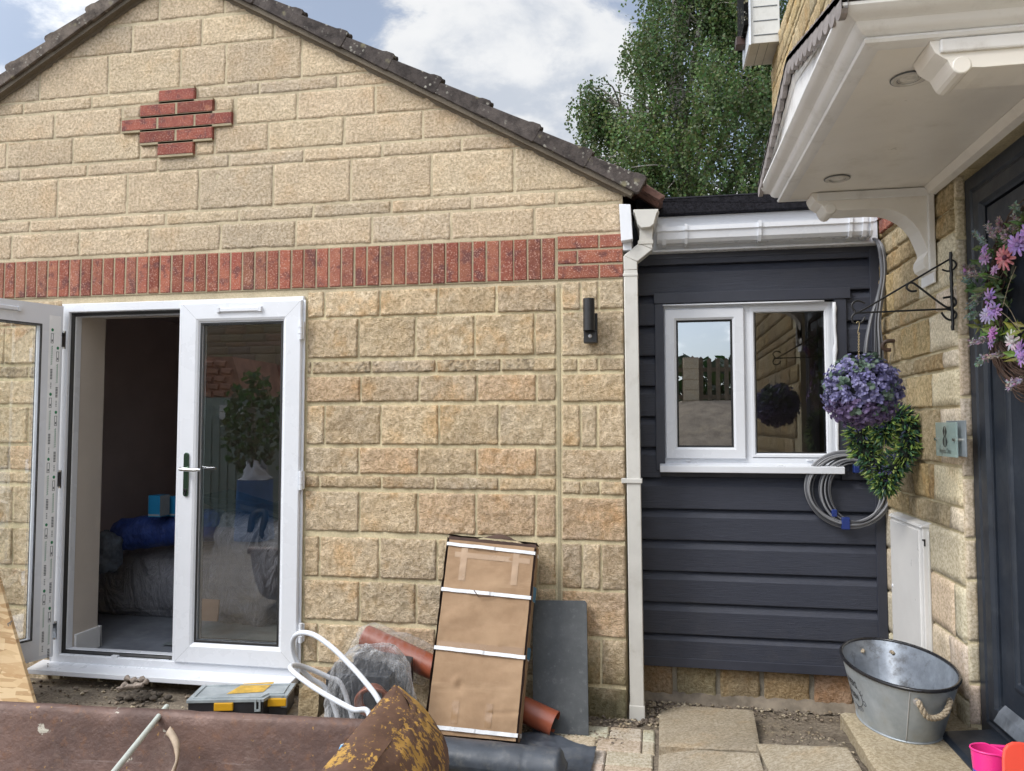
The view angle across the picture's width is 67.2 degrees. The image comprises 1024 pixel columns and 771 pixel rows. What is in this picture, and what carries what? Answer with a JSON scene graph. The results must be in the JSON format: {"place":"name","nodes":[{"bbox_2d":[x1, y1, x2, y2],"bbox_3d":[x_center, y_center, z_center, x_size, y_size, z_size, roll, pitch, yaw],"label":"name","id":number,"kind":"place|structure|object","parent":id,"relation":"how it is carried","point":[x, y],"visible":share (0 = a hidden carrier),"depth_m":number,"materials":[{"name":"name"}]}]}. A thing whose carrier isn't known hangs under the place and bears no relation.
{"place":"outdoors","nodes":[
{"label":"outdoors","id":0,"kind":"place"},
{"bbox_2d":[0,0,786,195],"label":"sky","id":1,"kind":"structure","parent":0,"point":[529,58],"materials":[{"name":"white"}]},
{"bbox_2d":[30,678,867,770],"bbox_3d":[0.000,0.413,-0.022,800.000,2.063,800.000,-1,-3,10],"label":"ground","id":2,"kind":"structure","parent":0,"point":[827,728],"depth_m":3.79,"materials":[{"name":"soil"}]},
{"bbox_2d":[0,577,36,702],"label":"osb board","id":3,"kind":"object","parent":2,"relation":"on","point":[15,684],"visible":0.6,"depth_m":3.78,"materials":[{"name":"beige wood"}]},
{"bbox_2d":[116,675,148,691],"bbox_3d":[-1.932,1.525,3.938,0.152,0.065,0.108,-1,-3,10],"label":"torn rag","id":4,"kind":"object","parent":2,"relation":"on","point":[142,680],"visible":1,"depth_m":3.92,"materials":[{"name":"beige fabric"}]},
{"bbox_2d":[115,689,172,705],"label":"soil clods","id":5,"kind":"object","parent":2,"relation":"on","point":[136,695],"visible":1,"depth_m":3.98,"materials":[{"name":"brown soil"}]},
{"bbox_2d":[0,685,448,770],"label":"digger bucket","id":6,"kind":"object","parent":2,"relation":"on","point":[396,729],"visible":0.99,"depth_m":2.44,"materials":[{"name":"metal"}]},
{"bbox_2d":[111,704,168,770],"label":"plastic rod","id":7,"kind":"object","parent":6,"relation":"on","point":[122,761],"visible":0.94,"depth_m":2.28,"materials":[{"name":"white plastic"}]},
{"bbox_2d":[166,726,179,770],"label":"veneer strip","id":8,"kind":"object","parent":6,"relation":"in","point":[172,735],"visible":1,"depth_m":2.35,"materials":[{"name":"beige wood"}]},
{"bbox_2d":[186,682,295,714],"bbox_3d":[-1.328,1.557,3.804,0.470,0.105,0.250,0,-3,-4],"label":"organiser case","id":9,"kind":"object","parent":2,"relation":"on","point":[267,698],"visible":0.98,"depth_m":3.74,"materials":[{"name":"black plastic"}]},
{"bbox_2d":[298,682,325,716],"bbox_3d":[-0.934,1.476,3.617,0.107,0.129,0.111,-1,-3,10],"label":"broken stone","id":10,"kind":"object","parent":2,"relation":"on","point":[311,702],"visible":0.69,"depth_m":3.57,"materials":[{"name":"beige stone"}]},
{"bbox_2d":[0,0,664,721],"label":"garage","id":11,"kind":"structure","parent":2,"relation":"on","point":[328,288],"depth_m":4.15,"materials":[{"name":"stone"}]},
{"bbox_2d":[0,298,65,666],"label":"door leaf","id":12,"kind":"structure","parent":11,"relation":"in","point":[50,337],"depth_m":4.24,"materials":[{"name":"white plastic"}]},
{"bbox_2d":[98,500,278,626],"bbox_3d":[-2.218,1.209,5.571,2.520,0.790,1.110,-1,-3,10],"label":"wrapped sofa","id":13,"kind":"object","parent":11,"relation":"on","point":[239,578],"visible":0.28,"depth_m":5.10,"materials":[{"name":"grey plastic"}]},
{"bbox_2d":[110,508,227,549],"bbox_3d":[-2.310,0.971,5.202,0.716,0.276,0.226,0,-3,-8],"label":"tarpaulin roll","id":14,"kind":"object","parent":13,"relation":"on","point":[143,532],"visible":0.63,"depth_m":5.10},
{"bbox_2d":[99,530,122,574],"bbox_3d":[-2.640,1.079,5.000,0.210,0.287,0.178,-1,-3,10],"label":"cloth bundle","id":15,"kind":"object","parent":14,"relation":"on","point":[110,554],"visible":0.75,"depth_m":4.95,"materials":[{"name":"grey fabric"}]},
{"bbox_2d":[148,494,169,516],"bbox_3d":[-2.313,0.787,5.044,0.086,0.139,0.101,-1,-3,10],"label":"blue box","id":16,"kind":"object","parent":14,"relation":"on","point":[158,505],"visible":1,"depth_m":5.00,"materials":[{"name":"blue cardboard"}]},
{"bbox_2d":[169,495,175,516],"bbox_3d":[-2.251,0.807,5.164,0.084,0.132,0.101,-1,-3,10],"label":"blue box","id":17,"kind":"object","parent":14,"relation":"on","point":[172,506],"visible":0.29,"depth_m":5.12,"materials":[{"name":"blue cardboard"}]},
{"bbox_2d":[202,599,219,620],"bbox_3d":[-1.878,1.395,4.786,0.129,0.121,0.086,0,-3,0],"label":"card offcut","id":18,"kind":"object","parent":13,"relation":"on","point":[210,609],"visible":0.86,"depth_m":4.78,"materials":[{"name":"beige cardboard"}]},
{"bbox_2d":[163,618,276,644],"bbox_3d":[-1.271,1.524,4.865,1.553,0.074,0.748,0,-3,7],"label":"floor sheet","id":19,"kind":"object","parent":11,"relation":"on","point":[219,629],"visible":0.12,"depth_m":4.88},
{"bbox_2d":[172,300,304,668],"bbox_3d":[-1.461,0.516,4.137,0.761,1.948,0.124,-1,-3,10],"label":"door leaf","id":20,"kind":"structure","parent":11,"relation":"in","point":[188,646],"depth_m":4.15,"materials":[{"name":"white plastic"}]},
{"bbox_2d":[204,489,278,620],"bbox_3d":[-1.804,1.147,5.148,0.768,0.869,0.267,-1,-3,25],"label":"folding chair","id":21,"kind":"object","parent":11,"relation":"on","point":[254,507],"visible":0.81,"depth_m":5.06,"materials":[{"name":"blue metal"}]},
{"bbox_2d":[583,298,597,343],"bbox_3d":[0.387,-0.319,3.807,0.067,0.216,0.096,-1,-3,10],"label":"wall light","id":22,"kind":"object","parent":11,"relation":"attached to","point":[590,322],"visible":1,"depth_m":3.78,"materials":[{"name":"black metal"}]},
{"bbox_2d":[324,643,412,718],"bbox_3d":[-0.625,1.401,3.617,0.479,0.469,0.659,-1,-3,10],"label":"bag of fittings","id":23,"kind":"object","parent":2,"relation":"on","point":[383,673],"visible":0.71,"depth_m":3.51,"materials":[{"name":"clear plastic"}]},
{"bbox_2d":[288,663,370,717],"bbox_3d":[-0.749,1.354,3.131,0.311,0.354,0.637,1,-3,-17],"label":"plastic pipe","id":24,"kind":"object","parent":23,"relation":"attached to","point":[349,707],"visible":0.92,"depth_m":3.17,"materials":[{"name":"white plastic"}]},
{"bbox_2d":[290,630,380,717],"bbox_3d":[-0.723,1.276,3.140,0.256,0.512,0.701,2,-3,-28],"label":"plastic pipe","id":25,"kind":"object","parent":23,"relation":"attached to","point":[349,664],"visible":0.73,"depth_m":3.19,"materials":[{"name":"white plastic"}]},
{"bbox_2d":[359,625,559,734],"bbox_3d":[-0.272,1.404,3.699,1.040,0.401,0.114,-1,-3,22],"label":"drain pipe","id":26,"kind":"object","parent":2,"relation":"on","point":[539,716],"visible":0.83,"depth_m":3.72,"materials":[{"name":"plastic"}]},
{"bbox_2d":[564,0,788,197],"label":"birch tree","id":27,"kind":"object","parent":2,"relation":"on","point":[721,101],"visible":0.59,"depth_m":11.44,"materials":[{"name":"green plant"}]},
{"bbox_2d":[659,705,758,755],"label":"paving slab","id":28,"kind":"structure","parent":2,"relation":"on","point":[686,728],"depth_m":3.43,"materials":[{"name":"beige stone"}]},
{"bbox_2d":[658,750,763,770],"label":"paving slab","id":29,"kind":"structure","parent":2,"relation":"on","point":[699,760],"depth_m":3.06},
{"bbox_2d":[632,193,888,714],"bbox_3d":[1.406,0.419,4.881,1.250,2.780,2.258,-1,-3,10],"label":"extension","id":30,"kind":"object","parent":2,"relation":"on","point":[764,586],"visible":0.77,"depth_m":3.94,"materials":[{"name":"dark grey cladding boards"},{"name":"roofing felt"},{"name":"white upvc"}]},
{"bbox_2d":[660,300,844,473],"bbox_3d":[1.210,0.008,3.957,0.893,0.872,0.143,-1,-3,10],"label":"window","id":31,"kind":"structure","parent":30,"relation":"in","point":[743,456],"depth_m":3.96,"materials":[{"name":"white plastic"}]},
{"bbox_2d":[804,450,888,529],"bbox_3d":[1.658,0.513,3.795,0.412,0.389,0.040,-1,-3,10],"label":"cable coil","id":32,"kind":"object","parent":30,"relation":"attached to","point":[841,521],"visible":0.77,"depth_m":3.80,"materials":[{"name":"grey plastic"}]},
{"bbox_2d":[756,744,861,770],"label":"paving slab","id":33,"kind":"structure","parent":2,"relation":"on","point":[775,757],"depth_m":2.81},
{"bbox_2d":[735,0,1023,770],"bbox_3d":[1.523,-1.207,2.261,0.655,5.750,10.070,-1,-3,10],"label":"house","id":34,"kind":"structure","parent":2,"relation":"on","point":[970,507],"depth_m":2.87,"materials":[{"name":"stone"},{"name":"dark grey painted wood cladding"},{"name":"red brick"}]},
{"bbox_2d":[863,237,886,360],"bbox_3d":[1.772,-0.241,3.782,0.120,1.020,0.155,-1,-3,10],"label":"cable bundle","id":35,"kind":"object","parent":34,"relation":"attached to","point":[878,336],"visible":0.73,"depth_m":3.73,"materials":[{"name":"grey plastic"}]},
{"bbox_2d":[839,353,923,500],"bbox_3d":[1.634,0.172,3.377,0.308,0.666,0.321,0,-3,-9],"label":"heart wreath","id":36,"kind":"object","parent":34,"relation":"attached to","point":[882,474],"visible":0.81,"depth_m":3.32,"materials":[{"name":"plant"}]},
{"bbox_2d":[880,339,894,351],"bbox_3d":[1.774,-0.188,3.618,0.077,0.061,0.025,-1,-3,10],"label":"wall hook","id":37,"kind":"object","parent":34,"relation":"attached to","point":[883,347],"depth_m":3.61,"materials":[{"name":"brown metal"}]},
{"bbox_2d":[758,0,1023,288],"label":"door canopy","id":38,"kind":"object","parent":34,"relation":"attached to","point":[900,113],"visible":0.97,"depth_m":2.38,"materials":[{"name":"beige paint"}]},
{"bbox_2d":[851,252,957,330],"bbox_3d":[1.487,-0.353,2.925,0.381,0.298,0.013,-1,-3,10],"label":"hanging basket bracket","id":39,"kind":"object","parent":34,"relation":"attached to","point":[951,297],"visible":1,"depth_m":2.90,"materials":[{"name":"black metal"}]},
{"bbox_2d":[820,321,905,429],"bbox_3d":[1.322,-0.038,2.913,0.299,0.414,0.289,-1,-3,10],"label":"hanging flower ball","id":40,"kind":"object","parent":39,"relation":"hanging from","point":[862,391],"visible":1,"depth_m":2.83,"materials":[{"name":"plant"}]},
{"bbox_2d":[889,512,933,651],"bbox_3d":[1.758,0.927,3.395,0.046,0.689,0.454,-1,-3,10],"label":"meter box","id":41,"kind":"object","parent":34,"relation":"attached to","point":[911,571],"visible":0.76,"depth_m":3.33,"materials":[{"name":"white plastic"}]},
{"bbox_2d":[890,519,922,647],"bbox_3d":[1.744,0.935,3.409,0.012,0.634,0.398,-1,-3,10],"label":"cabinet door","id":42,"kind":"structure","parent":41,"relation":"in","point":[905,540],"depth_m":3.39,"materials":[{"name":"white plastic"}]},
{"bbox_2d":[934,420,966,457],"bbox_3d":[1.633,0.199,2.873,0.035,0.135,0.232,-1,-3,10],"label":"house number plaque","id":43,"kind":"object","parent":34,"relation":"attached to","point":[950,438],"visible":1,"depth_m":2.83,"materials":[{"name":"clear glass"}]},
{"bbox_2d":[959,199,1023,402],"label":"flower wreath","id":44,"kind":"object","parent":34,"relation":"attached to","point":[1009,237],"visible":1,"depth_m":2.49,"materials":[{"name":"plant"}]},
{"bbox_2d":[987,184,1023,741],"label":"door leaf","id":45,"kind":"structure","parent":34,"relation":"in","point":[1008,410],"depth_m":2.57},
{"bbox_2d":[840,712,978,770],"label":"door step","id":46,"kind":"object","parent":2,"relation":"on","point":[875,751],"depth_m":2.61,"materials":[{"name":"beige stone"}]},
{"bbox_2d":[839,637,962,744],"bbox_3d":[1.443,1.142,2.880,0.386,0.223,0.663,-1,-3,10],"label":"galvanised tub","id":47,"kind":"object","parent":46,"relation":"on","point":[903,692],"visible":1,"depth_m":2.79,"materials":[{"name":"grey metal"}]},
{"bbox_2d":[969,742,1004,770],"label":"toy watering pot","id":48,"kind":"object","parent":46,"relation":"on","point":[986,756],"visible":0.53,"depth_m":2.01,"materials":[{"name":"pink plastic"}]},
{"bbox_2d":[1002,742,1023,770],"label":"toy spade","id":49,"kind":"object","parent":46,"relation":"on","point":[1012,756],"visible":1,"depth_m":1.94,"materials":[{"name":"orange plastic"}]},
{"bbox_2d":[554,726,654,770],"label":"paved path","id":50,"kind":"structure","parent":0,"point":[629,756],"depth_m":3.37,"materials":[{"name":"beige stone"}]},
{"bbox_2d":[444,730,595,770],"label":"plastic membrane","id":51,"kind":"object","parent":50,"relation":"on","point":[536,750],"visible":0.9,"depth_m":3.04,"materials":[{"name":"grey plastic"}]},
{"bbox_2d":[426,534,538,742],"bbox_3d":[-0.131,1.161,3.621,0.467,0.873,0.447,-1,-3,10],"label":"cardboard carton","id":52,"kind":"object","parent":51,"relation":"on","point":[479,669],"visible":0.98,"depth_m":3.57,"materials":[{"name":"brown cardboard"}]},
{"bbox_2d":[533,600,588,735],"bbox_3d":[0.226,1.327,3.665,0.296,0.557,0.245,-1,-3,10],"label":"slate slab","id":53,"kind":"object","parent":50,"relation":"on","point":[560,661],"depth_m":3.66,"materials":[{"name":"grey stone"}]}
]}

